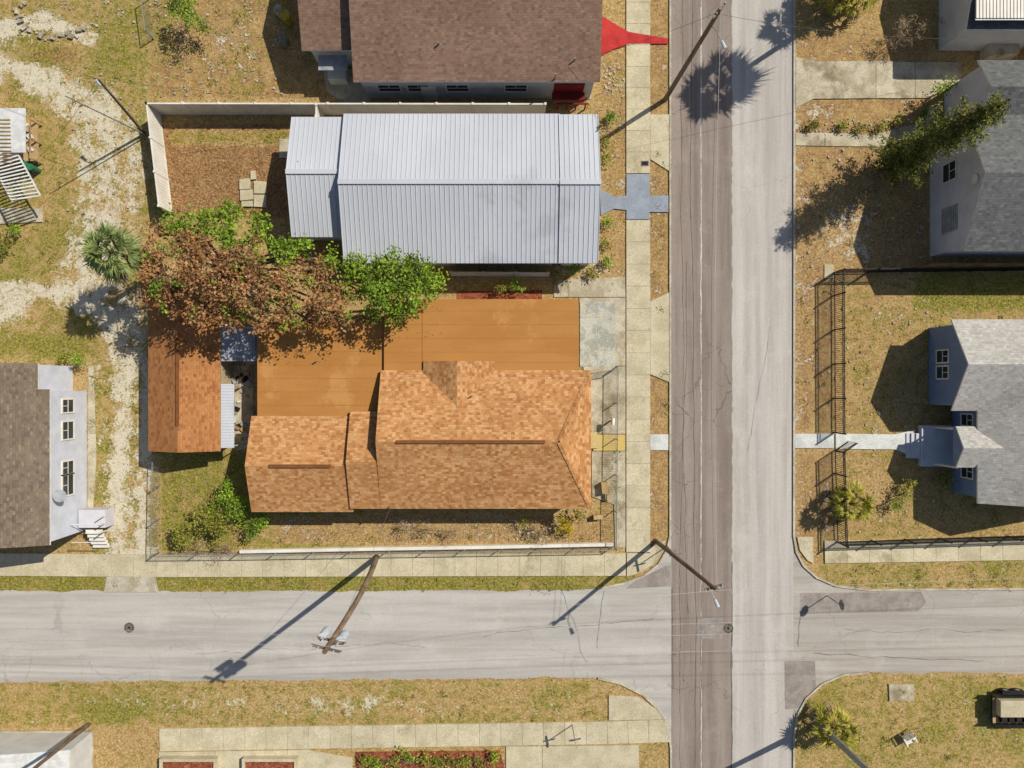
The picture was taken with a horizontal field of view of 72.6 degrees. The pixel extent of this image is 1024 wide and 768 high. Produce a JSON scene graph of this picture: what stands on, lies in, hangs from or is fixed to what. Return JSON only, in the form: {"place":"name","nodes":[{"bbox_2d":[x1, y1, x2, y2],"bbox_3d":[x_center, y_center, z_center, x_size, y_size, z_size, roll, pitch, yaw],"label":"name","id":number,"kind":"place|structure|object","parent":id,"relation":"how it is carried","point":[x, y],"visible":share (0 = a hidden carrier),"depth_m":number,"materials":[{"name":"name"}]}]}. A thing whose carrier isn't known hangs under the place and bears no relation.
{"place":"outdoors","nodes":[
{"label":"outdoors","id":0,"kind":"place"},
{"bbox_2d":[39,365,86,540],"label":"walls","id":1,"kind":"structure","parent":0,"point":[57,380],"depth_m":46.11,"materials":[{"name":"grey paint"}]},
{"bbox_2d":[0,363,50,547],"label":"roof","id":2,"kind":"structure","parent":1,"relation":"on","point":[25,460],"depth_m":43.55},
{"bbox_2d":[0,540,670,738],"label":"cross street","id":3,"kind":"structure","parent":0,"point":[281,617],"depth_m":47.99,"materials":[{"name":"grey asphalt"}]},
{"bbox_2d":[0,0,1023,767],"bbox_3d":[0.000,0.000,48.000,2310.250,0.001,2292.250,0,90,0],"label":"ground","id":4,"kind":"structure","parent":0,"point":[22,304],"depth_m":48.00,"materials":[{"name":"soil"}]},
{"bbox_2d":[0,221,22,257],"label":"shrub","id":5,"kind":"object","parent":4,"relation":"on","point":[14,229],"visible":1,"depth_m":47.21,"materials":[{"name":"green plant"}]},
{"bbox_2d":[0,108,42,223],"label":"slatted deck building","id":6,"kind":"structure","parent":4,"relation":"on","point":[19,137],"depth_m":45.63,"materials":[{"name":"wood"}]},
{"bbox_2d":[0,732,90,767],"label":"white metal roofed building","id":7,"kind":"structure","parent":4,"relation":"on","point":[25,749],"depth_m":46.17,"materials":[{"name":"white metal"}]},
{"bbox_2d":[0,731,93,767],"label":"concrete forecourt","id":8,"kind":"structure","parent":4,"relation":"on","point":[92,749],"depth_m":47.92,"materials":[{"name":"concrete"}]},
{"bbox_2d":[13,1,92,41],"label":"scattered rocks","id":9,"kind":"object","parent":4,"relation":"on","point":[40,35],"visible":1,"depth_m":47.86,"materials":[{"name":"stone"}]},
{"bbox_2d":[33,722,90,767],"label":"utility pole","id":10,"kind":"object","parent":4,"relation":"on","point":[66,742],"visible":1,"depth_m":43.81,"materials":[{"name":"brown wood"}]},
{"bbox_2d":[53,398,114,547],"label":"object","id":11,"kind":"structure","parent":4,"relation":"on","point":[96,517],"depth_m":46.45,"materials":[{"name":"white plastic"}]},
{"bbox_2d":[87,366,96,541],"bbox_3d":[-28.935,4.815,47.974,0.630,0.048,12.150,0,90,0],"label":"concrete strip","id":12,"kind":"object","parent":4,"relation":"on","point":[92,455],"visible":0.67,"depth_m":47.95,"materials":[{"name":"concrete"}]},
{"bbox_2d":[65,95,147,136],"bbox_3d":[-25.630,-16.994,44.401,1.161,7.212,0.100,-12,90,0],"label":"steel pole","id":13,"kind":"object","parent":4,"relation":"on","point":[107,116],"visible":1,"depth_m":44.19,"materials":[{"name":"metal"}]},
{"bbox_2d":[95,78,145,133],"bbox_3d":[-25.277,-17.899,44.703,0.955,6.628,1.285,36,90,0],"label":"utility pole","id":14,"kind":"object","parent":4,"relation":"on","point":[99,82],"visible":1,"depth_m":44.15,"materials":[{"name":"brown wood"}]},
{"bbox_2d":[0,13,940,612],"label":"power line","id":15,"kind":"object","parent":14,"relation":"attached to","point":[608,51],"visible":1,"depth_m":39.12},
{"bbox_2d":[78,222,164,288],"bbox_3d":[-24.136,-7.843,43.991,4.358,8.018,4.076,0,90,0],"label":"sabal palm","id":16,"kind":"object","parent":4,"relation":"on","point":[114,269],"visible":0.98,"depth_m":41.60,"materials":[{"name":"green plant"}]},
{"bbox_2d":[104,577,158,591],"bbox_3d":[-26.212,13.793,47.956,3.735,0.083,1.035,0,90,0],"label":"driveway apron","id":17,"kind":"object","parent":4,"relation":"on","point":[142,584],"visible":1,"depth_m":47.91,"materials":[{"name":"concrete"}]},
{"bbox_2d":[164,0,213,38],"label":"green shrub","id":18,"kind":"object","parent":4,"relation":"on","point":[187,8],"visible":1,"depth_m":45.95,"materials":[{"name":"green plant"}]},
{"bbox_2d":[150,452,239,556],"bbox_3d":[-21.465,8.145,47.375,5.738,1.250,6.998,0,90,0],"label":"chain link fence","id":19,"kind":"object","parent":4,"relation":"on","point":[152,555],"visible":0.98,"depth_m":47.05,"materials":[{"name":"metal"}]},
{"bbox_2d":[148,300,244,452],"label":"garden shed","id":20,"kind":"structure","parent":4,"relation":"on","point":[190,397],"depth_m":45.10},
{"bbox_2d":[168,498,232,550],"bbox_3d":[-20.845,9.378,46.713,4.216,2.611,3.204,-10,90,0],"label":"olive shrub","id":21,"kind":"object","parent":4,"relation":"on","point":[208,513],"visible":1,"depth_m":46.33,"materials":[{"name":"green plant"}]},
{"bbox_2d":[187,534,234,563],"bbox_3d":[-20.332,11.246,47.186,3.233,1.683,1.856,12,90,0],"label":"bare shrub","id":22,"kind":"object","parent":4,"relation":"on","point":[226,550],"visible":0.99,"depth_m":47.02,"materials":[{"name":"brown plant"}]},
{"bbox_2d":[221,327,256,360],"bbox_3d":[-17.930,-2.635,46.850,2.356,2.300,2.271,0,90,0],"label":"metal carport","id":23,"kind":"object","parent":4,"relation":"on","point":[241,345],"visible":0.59,"depth_m":45.74,"materials":[{"name":"metal"}]},
{"bbox_2d":[214,475,270,543],"bbox_3d":[-18.154,8.242,46.654,2.445,2.739,4.755,-40,90,0],"label":"green shrub","id":24,"kind":"object","parent":4,"relation":"on","point":[234,498],"visible":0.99,"depth_m":46.34,"materials":[{"name":"green plant"}]},
{"bbox_2d":[234,366,252,450],"bbox_3d":[-18.495,1.665,47.974,1.350,0.048,5.850,0,90,0],"label":"concrete strip","id":25,"kind":"object","parent":4,"relation":"on","point":[244,413],"visible":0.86,"depth_m":47.95,"materials":[{"name":"concrete"}]},
{"bbox_2d":[231,365,252,444],"bbox_3d":[-18.545,1.480,47.831,1.408,0.217,5.597,0,90,0],"label":"yard clutter","id":26,"kind":"object","parent":25,"relation":"on","point":[248,384],"visible":0.94,"depth_m":47.77,"materials":[{"name":"metal"}]},
{"bbox_2d":[133,197,361,337],"bbox_3d":[-16.103,-6.964,43.750,13.995,8.737,8.472,0,90,0],"label":"russet shade tree","id":27,"kind":"object","parent":4,"relation":"on","point":[245,273],"visible":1,"depth_m":41.56,"materials":[{"name":"brown plant"}]},
{"bbox_2d":[239,170,266,207],"bbox_3d":[-17.797,-13.410,47.919,1.845,0.158,2.520,0,90,0],"label":"paver stack","id":28,"kind":"object","parent":4,"relation":"on","point":[260,187],"visible":0.98,"depth_m":47.84,"materials":[{"name":"concrete"}]},
{"bbox_2d":[277,34,288,47],"bbox_3d":[-15.570,-23.400,47.575,0.648,0.850,0.632,-45,90,0],"label":"barrel","id":29,"kind":"object","parent":4,"relation":"on","point":[282,39],"visible":1,"depth_m":47.15,"materials":[{"name":"metal"}]},
{"bbox_2d":[279,139,288,157],"bbox_3d":[-15.660,-16.223,47.969,0.720,0.058,1.305,0,90,0],"label":"concrete pad","id":30,"kind":"object","parent":4,"relation":"on","point":[283,147],"visible":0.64,"depth_m":47.94,"materials":[{"name":"concrete"}]},
{"bbox_2d":[279,9,292,25],"bbox_3d":[-15.345,-24.930,47.475,0.737,1.050,0.756,45,90,0],"label":"trash bin","id":31,"kind":"object","parent":4,"relation":"on","point":[285,16],"visible":1,"depth_m":46.95,"materials":[{"name":"yellow plastic"}]},
{"bbox_2d":[310,554,378,653],"bbox_3d":[-9.020,12.447,40.503,1.131,15.032,1.644,-31,90,0],"label":"utility pole","id":32,"kind":"object","parent":4,"relation":"on","point":[337,638],"visible":0.98,"depth_m":35.07,"materials":[{"name":"brown wood"}]},
{"bbox_2d":[145,102,546,211],"bbox_3d":[-11.016,-15.208,47.045,26.604,1.910,6.971,0,90,0],"label":"white vinyl fence","id":33,"kind":"object","parent":4,"relation":"on","point":[155,111],"visible":0.91,"depth_m":46.92,"materials":[{"name":"white plastic"}]},
{"bbox_2d":[333,243,449,331],"bbox_3d":[-7.363,-5.837,44.563,7.142,6.946,5.236,0,90,0],"label":"green shade tree","id":34,"kind":"object","parent":4,"relation":"on","point":[365,273],"visible":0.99,"depth_m":42.21,"materials":[{"name":"green plant"}]},
{"bbox_2d":[159,745,638,767],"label":"concrete forecourt","id":35,"kind":"structure","parent":4,"relation":"on","point":[598,756],"depth_m":47.92,"materials":[{"name":"beige concrete"}]},
{"bbox_2d":[159,756,218,767],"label":"brick planter","id":36,"kind":"object","parent":35,"relation":"on","point":[188,761],"visible":1,"depth_m":47.60,"materials":[{"name":"brick"}]},
{"bbox_2d":[242,756,298,767],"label":"brick planter","id":37,"kind":"object","parent":35,"relation":"on","point":[270,761],"visible":1,"depth_m":47.60,"materials":[{"name":"brick"}]},
{"bbox_2d":[239,542,612,553],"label":"concrete wall","id":38,"kind":"structure","parent":4,"relation":"on","point":[434,547],"depth_m":47.60,"materials":[{"name":"white concrete"}]},
{"bbox_2d":[393,517,459,544],"bbox_3d":[-5.763,9.993,47.184,4.617,1.677,1.544,8,90,0],"label":"bare shrub","id":39,"kind":"object","parent":4,"relation":"on","point":[403,527],"visible":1,"depth_m":47.10,"materials":[{"name":"brown plant"}]},
{"bbox_2d":[235,366,618,556],"bbox_3d":[-3.303,10.127,47.375,28.825,1.250,11.064,-26,90,0],"label":"chain link fence","id":40,"kind":"object","parent":4,"relation":"on","point":[424,552],"visible":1,"depth_m":46.80,"materials":[{"name":"metal"}]},
{"bbox_2d":[356,750,504,767],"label":"mulch bed","id":41,"kind":"object","parent":4,"relation":"on","point":[440,754],"visible":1,"depth_m":47.95,"materials":[{"name":"brown soil"}]},
{"bbox_2d":[358,745,502,767],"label":"hedge","id":42,"kind":"object","parent":41,"relation":"on","point":[414,760],"visible":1,"depth_m":47.41,"materials":[{"name":"green plant"}]},
{"bbox_2d":[305,237,587,265],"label":"walls","id":43,"kind":"structure","parent":4,"relation":"on","point":[326,238],"depth_m":47.54,"materials":[{"name":"white"}]},
{"bbox_2d":[285,113,600,263],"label":"roof","id":44,"kind":"structure","parent":43,"relation":"on","point":[479,188],"depth_m":44.28,"materials":[{"name":"paint"}]},
{"bbox_2d":[311,51,593,97],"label":"walls","id":45,"kind":"structure","parent":4,"relation":"on","point":[496,89],"depth_m":46.76,"materials":[{"name":"white"}]},
{"bbox_2d":[298,0,602,81],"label":"roof","id":46,"kind":"structure","parent":45,"relation":"on","point":[468,40],"depth_m":44.13,"materials":[{"name":"brown"}]},
{"bbox_2d":[318,55,587,109],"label":"doors and windows","id":47,"kind":"structure","parent":45,"relation":"in","point":[335,66],"depth_m":46.38,"materials":[{"name":"red plastic"}]},
{"bbox_2d":[323,69,590,102],"bbox_3d":[-3.759,-20.607,47.974,18.452,0.048,2.488,-1,90,0],"label":"concrete pad","id":48,"kind":"object","parent":4,"relation":"on","point":[353,92],"visible":0.34,"depth_m":47.95,"materials":[{"name":"concrete"}]},
{"bbox_2d":[14,0,934,541],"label":"rubble stones","id":49,"kind":"object","parent":4,"relation":"on","point":[106,2],"visible":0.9,"depth_m":47.94,"materials":[{"name":"grey stone"}]},
{"bbox_2d":[443,278,549,280],"bbox_3d":[-1.080,-7.110,47.375,7.268,1.250,0.068,0,90,0],"label":"chain link fence","id":50,"kind":"object","parent":4,"relation":"on","point":[498,278],"visible":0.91,"depth_m":46.79,"materials":[{"name":"metal"}]},
{"bbox_2d":[457,290,541,298],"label":"red mulch bed","id":51,"kind":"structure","parent":4,"relation":"on","point":[527,294],"depth_m":47.95,"materials":[{"name":"wood"}]},
{"bbox_2d":[449,271,549,276],"bbox_3d":[-0.830,-7.449,47.270,6.713,1.460,0.160,0,90,0],"label":"white vinyl fence","id":52,"kind":"object","parent":4,"relation":"on","point":[520,274],"visible":1,"depth_m":47.11,"materials":[{"name":"plastic"}]},
{"bbox_2d":[1,8,1018,762],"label":"weeds","id":53,"kind":"object","parent":4,"relation":"on","point":[421,528],"visible":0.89,"depth_m":47.90,"materials":[{"name":"green plant"}]},
{"bbox_2d":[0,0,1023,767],"bbox_3d":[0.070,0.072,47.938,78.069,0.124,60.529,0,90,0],"label":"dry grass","id":54,"kind":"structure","parent":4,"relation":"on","point":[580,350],"depth_m":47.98,"materials":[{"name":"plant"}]},
{"bbox_2d":[78,0,946,548],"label":"fallen leaves","id":55,"kind":"object","parent":4,"relation":"on","point":[420,308],"visible":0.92,"depth_m":47.98,"materials":[{"name":"plant"}]},
{"bbox_2d":[505,274,525,295],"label":"garden shrub","id":56,"kind":"object","parent":4,"relation":"on","point":[518,287],"visible":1,"depth_m":46.94,"materials":[{"name":"green plant"}]},
{"bbox_2d":[515,511,549,543],"bbox_3d":[1.485,9.962,47.350,1.479,1.326,2.837,-44,90,0],"label":"dry shrub","id":57,"kind":"object","parent":4,"relation":"on","point":[541,535],"visible":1,"depth_m":47.22,"materials":[{"name":"brown plant"}]},
{"bbox_2d":[553,509,587,536],"bbox_3d":[3.895,9.264,47.225,1.913,1.592,2.581,44,90,0],"label":"yellow shrub","id":58,"kind":"object","parent":4,"relation":"on","point":[567,526],"visible":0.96,"depth_m":47.00,"materials":[{"name":"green plant"}]},
{"bbox_2d":[554,277,624,547],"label":"concrete yard","id":59,"kind":"structure","parent":4,"relation":"on","point":[604,398],"depth_m":47.92,"materials":[{"name":"beige concrete"}]},
{"bbox_2d":[580,302,614,366],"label":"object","id":60,"kind":"structure","parent":59,"relation":"on","point":[597,325],"depth_m":47.91,"materials":[{"name":"grey concrete"}]},
{"bbox_2d":[593,481,610,519],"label":"storage boxes","id":61,"kind":"object","parent":59,"relation":"on","point":[604,487],"visible":1,"depth_m":47.48,"materials":[{"name":"brown"}]},
{"bbox_2d":[593,435,624,450],"bbox_3d":[6.683,4.039,47.939,2.205,0.118,1.102,0,90,0],"label":"yellow landing","id":62,"kind":"object","parent":4,"relation":"on","point":[606,443],"visible":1,"depth_m":47.88,"materials":[{"name":"paint"}]},
{"bbox_2d":[601,174,667,218],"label":"grey painted walk","id":63,"kind":"structure","parent":4,"relation":"on","point":[637,201],"depth_m":47.90,"materials":[{"name":"concrete"}]},
{"bbox_2d":[601,16,667,55],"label":"painted walk","id":64,"kind":"structure","parent":4,"relation":"on","point":[614,36],"depth_m":47.89,"materials":[{"name":"paint"}]},
{"bbox_2d":[650,434,667,449],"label":"front walk","id":65,"kind":"structure","parent":4,"relation":"on","point":[658,441],"depth_m":47.91,"materials":[{"name":"concrete"}]},
{"bbox_2d":[650,114,668,381],"bbox_3d":[10.159,-9.338,47.956,1.282,0.083,18.405,0,90,0],"label":"driveway apron","id":66,"kind":"object","parent":4,"relation":"on","point":[659,320],"visible":1,"depth_m":47.91,"materials":[{"name":"concrete"}]},
{"bbox_2d":[653,539,722,607],"bbox_3d":[10.957,11.234,42.803,2.442,10.431,1.162,44,90,0],"label":"utility pole","id":67,"kind":"object","parent":4,"relation":"on","point":[710,585],"visible":0.99,"depth_m":41.02,"materials":[{"name":"brown wood"}]},
{"bbox_2d":[0,18,1023,661],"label":"power line","id":68,"kind":"object","parent":67,"relation":"attached to","point":[542,608],"visible":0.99,"depth_m":33.89,"materials":[{"name":"metal"}]},
{"bbox_2d":[662,2,726,101],"bbox_3d":[11.062,-19.477,42.702,1.348,10.625,2.061,-10,90,0],"label":"utility pole","id":69,"kind":"object","parent":4,"relation":"on","point":[690,58],"visible":0.99,"depth_m":41.47,"materials":[{"name":"brown wood"}]},
{"bbox_2d":[731,0,792,767],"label":"street lane","id":70,"kind":"structure","parent":4,"relation":"on","point":[762,282],"depth_m":47.99,"materials":[{"name":"grey asphalt"}]},
{"bbox_2d":[627,566,925,708],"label":"asphalt patches","id":71,"kind":"object","parent":70,"relation":"on","point":[800,681],"visible":0.97,"depth_m":47.98,"materials":[{"name":"grey asphalt"}]},
{"bbox_2d":[597,0,1023,767],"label":"kerb","id":72,"kind":"structure","parent":4,"relation":"on","point":[793,400],"depth_m":47.89,"materials":[{"name":"concrete"}]},
{"bbox_2d":[824,264,833,277],"bbox_3d":[21.825,-7.763,47.969,0.630,0.058,0.945,0,90,0],"label":"stepping stone","id":73,"kind":"object","parent":4,"relation":"on","point":[828,270],"visible":1,"depth_m":47.94,"materials":[{"name":"stone"}]},
{"bbox_2d":[804,697,860,752],"bbox_3d":[21.471,22.893,46.662,3.543,3.223,3.195,0,90,0],"label":"sabal palm","id":74,"kind":"object","parent":4,"relation":"on","point":[844,737],"visible":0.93,"depth_m":46.26,"materials":[{"name":"green plant"}]},
{"bbox_2d":[808,0,858,18],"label":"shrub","id":75,"kind":"object","parent":4,"relation":"on","point":[824,8],"visible":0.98,"depth_m":46.78,"materials":[{"name":"green plant"}]},
{"bbox_2d":[834,452,848,547],"bbox_3d":[22.276,7.740,47.115,0.115,1.830,6.330,-2,90,0],"label":"iron fence","id":76,"kind":"object","parent":4,"relation":"on","point":[844,489],"visible":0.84,"depth_m":46.79,"materials":[{"name":"metal"}]},
{"bbox_2d":[815,720,868,767],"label":"steel pole","id":77,"kind":"object","parent":4,"relation":"on","point":[845,749],"visible":0.93,"depth_m":43.69,"materials":[{"name":"metal"}]},
{"bbox_2d":[824,478,878,524],"bbox_3d":[22.699,8.050,46.320,3.310,3.360,3.036,-38,90,0],"label":"sabal palm","id":78,"kind":"object","parent":4,"relation":"on","point":[865,511],"visible":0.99,"depth_m":46.02,"materials":[{"name":"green plant"}]},
{"bbox_2d":[795,430,914,453],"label":"front walk","id":79,"kind":"structure","parent":4,"relation":"on","point":[883,441],"depth_m":47.91,"materials":[{"name":"grey concrete"}]},
{"bbox_2d":[839,0,881,23],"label":"palm","id":80,"kind":"object","parent":4,"relation":"on","point":[852,12],"visible":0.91,"depth_m":46.56,"materials":[{"name":"green plant"}]},
{"bbox_2d":[795,106,940,146],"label":"garden walk","id":81,"kind":"structure","parent":4,"relation":"on","point":[829,139],"depth_m":47.93,"materials":[{"name":"concrete"}]},
{"bbox_2d":[888,684,913,700],"bbox_3d":[26.797,21.240,47.949,1.755,0.098,1.170,0,90,0],"label":"concrete pad","id":82,"kind":"object","parent":4,"relation":"on","point":[895,692],"visible":1,"depth_m":47.90,"materials":[{"name":"concrete"}]},
{"bbox_2d":[888,478,917,514],"bbox_3d":[26.510,7.498,47.366,1.381,1.317,2.748,25,90,0],"label":"garden shrub","id":83,"kind":"object","parent":4,"relation":"on","point":[906,489],"visible":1,"depth_m":47.22,"materials":[{"name":"green plant"}]},
{"bbox_2d":[898,728,917,746],"bbox_3d":[27.089,24.208,47.450,0.790,1.100,0.725,-29,90,0],"label":"lawn chair","id":84,"kind":"object","parent":4,"relation":"on","point":[909,737],"visible":1,"depth_m":47.37,"materials":[{"name":"white plastic"}]},
{"bbox_2d":[882,5,944,49],"bbox_3d":[26.957,-23.833,46.860,4.149,2.337,2.306,-21,90,0],"label":"bare shrub","id":85,"kind":"object","parent":4,"relation":"on","point":[906,26],"visible":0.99,"depth_m":46.53,"materials":[{"name":"brown plant"}]},
{"bbox_2d":[833,266,1023,434],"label":"iron fence","id":86,"kind":"object","parent":4,"relation":"on","point":[915,269],"visible":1,"depth_m":47.02,"materials":[{"name":"black metal"}]},
{"bbox_2d":[838,535,1023,545],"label":"iron fence","id":87,"kind":"object","parent":4,"relation":"on","point":[980,539],"visible":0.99,"depth_m":47.23,"materials":[{"name":"metal"}]},
{"bbox_2d":[866,87,1013,191],"bbox_3d":[25.617,-14.977,42.785,4.248,10.480,4.147,32,90,0],"label":"tall cypress","id":88,"kind":"object","parent":4,"relation":"on","point":[948,134],"visible":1,"depth_m":42.11,"materials":[{"name":"green plant"}]},
{"bbox_2d":[930,75,957,100],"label":"garden shrub","id":89,"kind":"object","parent":4,"relation":"on","point":[945,89],"visible":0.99,"depth_m":46.59,"materials":[{"name":"green plant"}]},
{"bbox_2d":[937,468,957,489],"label":"garden shrub","id":90,"kind":"object","parent":4,"relation":"on","point":[944,480],"visible":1,"depth_m":47.12,"materials":[{"name":"green plant"}]},
{"bbox_2d":[905,319,1023,506],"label":"blue cottage","id":91,"kind":"structure","parent":4,"relation":"on","point":[976,374],"depth_m":44.58,"materials":[{"name":"grey"}]},
{"bbox_2d":[920,263,1023,267],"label":"wooden fence","id":92,"kind":"object","parent":4,"relation":"on","point":[939,265],"visible":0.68,"depth_m":47.00,"materials":[{"name":"wood"}]},
{"bbox_2d":[930,67,1023,256],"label":"walls","id":93,"kind":"structure","parent":4,"relation":"on","point":[962,190],"depth_m":45.53,"materials":[{"name":"grey paint"}]},
{"bbox_2d":[941,158,978,234],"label":"windows and vents","id":94,"kind":"structure","parent":93,"relation":"attached to","point":[949,218],"depth_m":45.69,"materials":[{"name":"grey glass"}]},
{"bbox_2d":[963,60,1023,250],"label":"roof","id":95,"kind":"structure","parent":93,"relation":"on","point":[997,222],"depth_m":42.91,"materials":[{"name":"grey"}]},
{"bbox_2d":[939,0,1023,50],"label":"walls","id":96,"kind":"structure","parent":4,"relation":"on","point":[954,35],"depth_m":46.57,"materials":[{"name":"white paint"}]},
{"bbox_2d":[965,0,1023,30],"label":"roof","id":97,"kind":"structure","parent":96,"relation":"on","point":[972,24],"depth_m":44.52,"materials":[{"name":"grey"}]},
{"bbox_2d":[975,0,1023,19],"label":"metal awning","id":98,"kind":"object","parent":97,"relation":"on","point":[999,9],"visible":1,"depth_m":43.95,"materials":[{"name":"white metal"}]},
{"bbox_2d":[980,44,1023,59],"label":"porch","id":99,"kind":"object","parent":4,"relation":"on","point":[998,51],"visible":0.4,"depth_m":47.00,"materials":[{"name":"concrete"}]},
{"bbox_2d":[991,688,1023,727],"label":"utility trailer","id":100,"kind":"object","parent":4,"relation":"on","point":[1007,708],"visible":1,"depth_m":47.04,"materials":[{"name":"beige metal"}]},
{"bbox_2d":[0,0,1023,750],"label":"sidewalk","id":101,"kind":"structure","parent":0,"point":[636,716],"depth_m":47.90,"materials":[{"name":"concrete"}]},
{"bbox_2d":[671,0,732,767],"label":"street","id":102,"kind":"structure","parent":0,"point":[715,680],"depth_m":47.99,"materials":[{"name":"grey asphalt"}]},
{"bbox_2d":[197,0,1002,767],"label":"road cracks","id":103,"kind":"object","parent":102,"relation":"on","point":[685,498],"visible":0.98,"depth_m":47.98,"materials":[{"name":"black asphalt"}]},
{"bbox_2d":[700,0,701,767],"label":"road centre line","id":104,"kind":"object","parent":102,"relation":"on","point":[700,362],"visible":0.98,"depth_m":47.98,"materials":[{"name":"paint"}]},
{"bbox_2d":[795,57,960,107],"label":"concrete driveway","id":105,"kind":"structure","parent":0,"point":[860,80],"depth_m":47.91,"materials":[{"name":"beige concrete"}]},
{"bbox_2d":[793,541,1023,731],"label":"cross street","id":106,"kind":"structure","parent":0,"point":[955,608],"depth_m":47.99,"materials":[{"name":"grey asphalt"}]},
{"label":"walls","id":107,"kind":"object","parent":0,"visible":0},
{"bbox_2d":[245,299,590,511],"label":"roof","id":108,"kind":"structure","parent":107,"relation":"on","point":[480,404],"depth_m":44.78,"materials":[{"name":"orange"}]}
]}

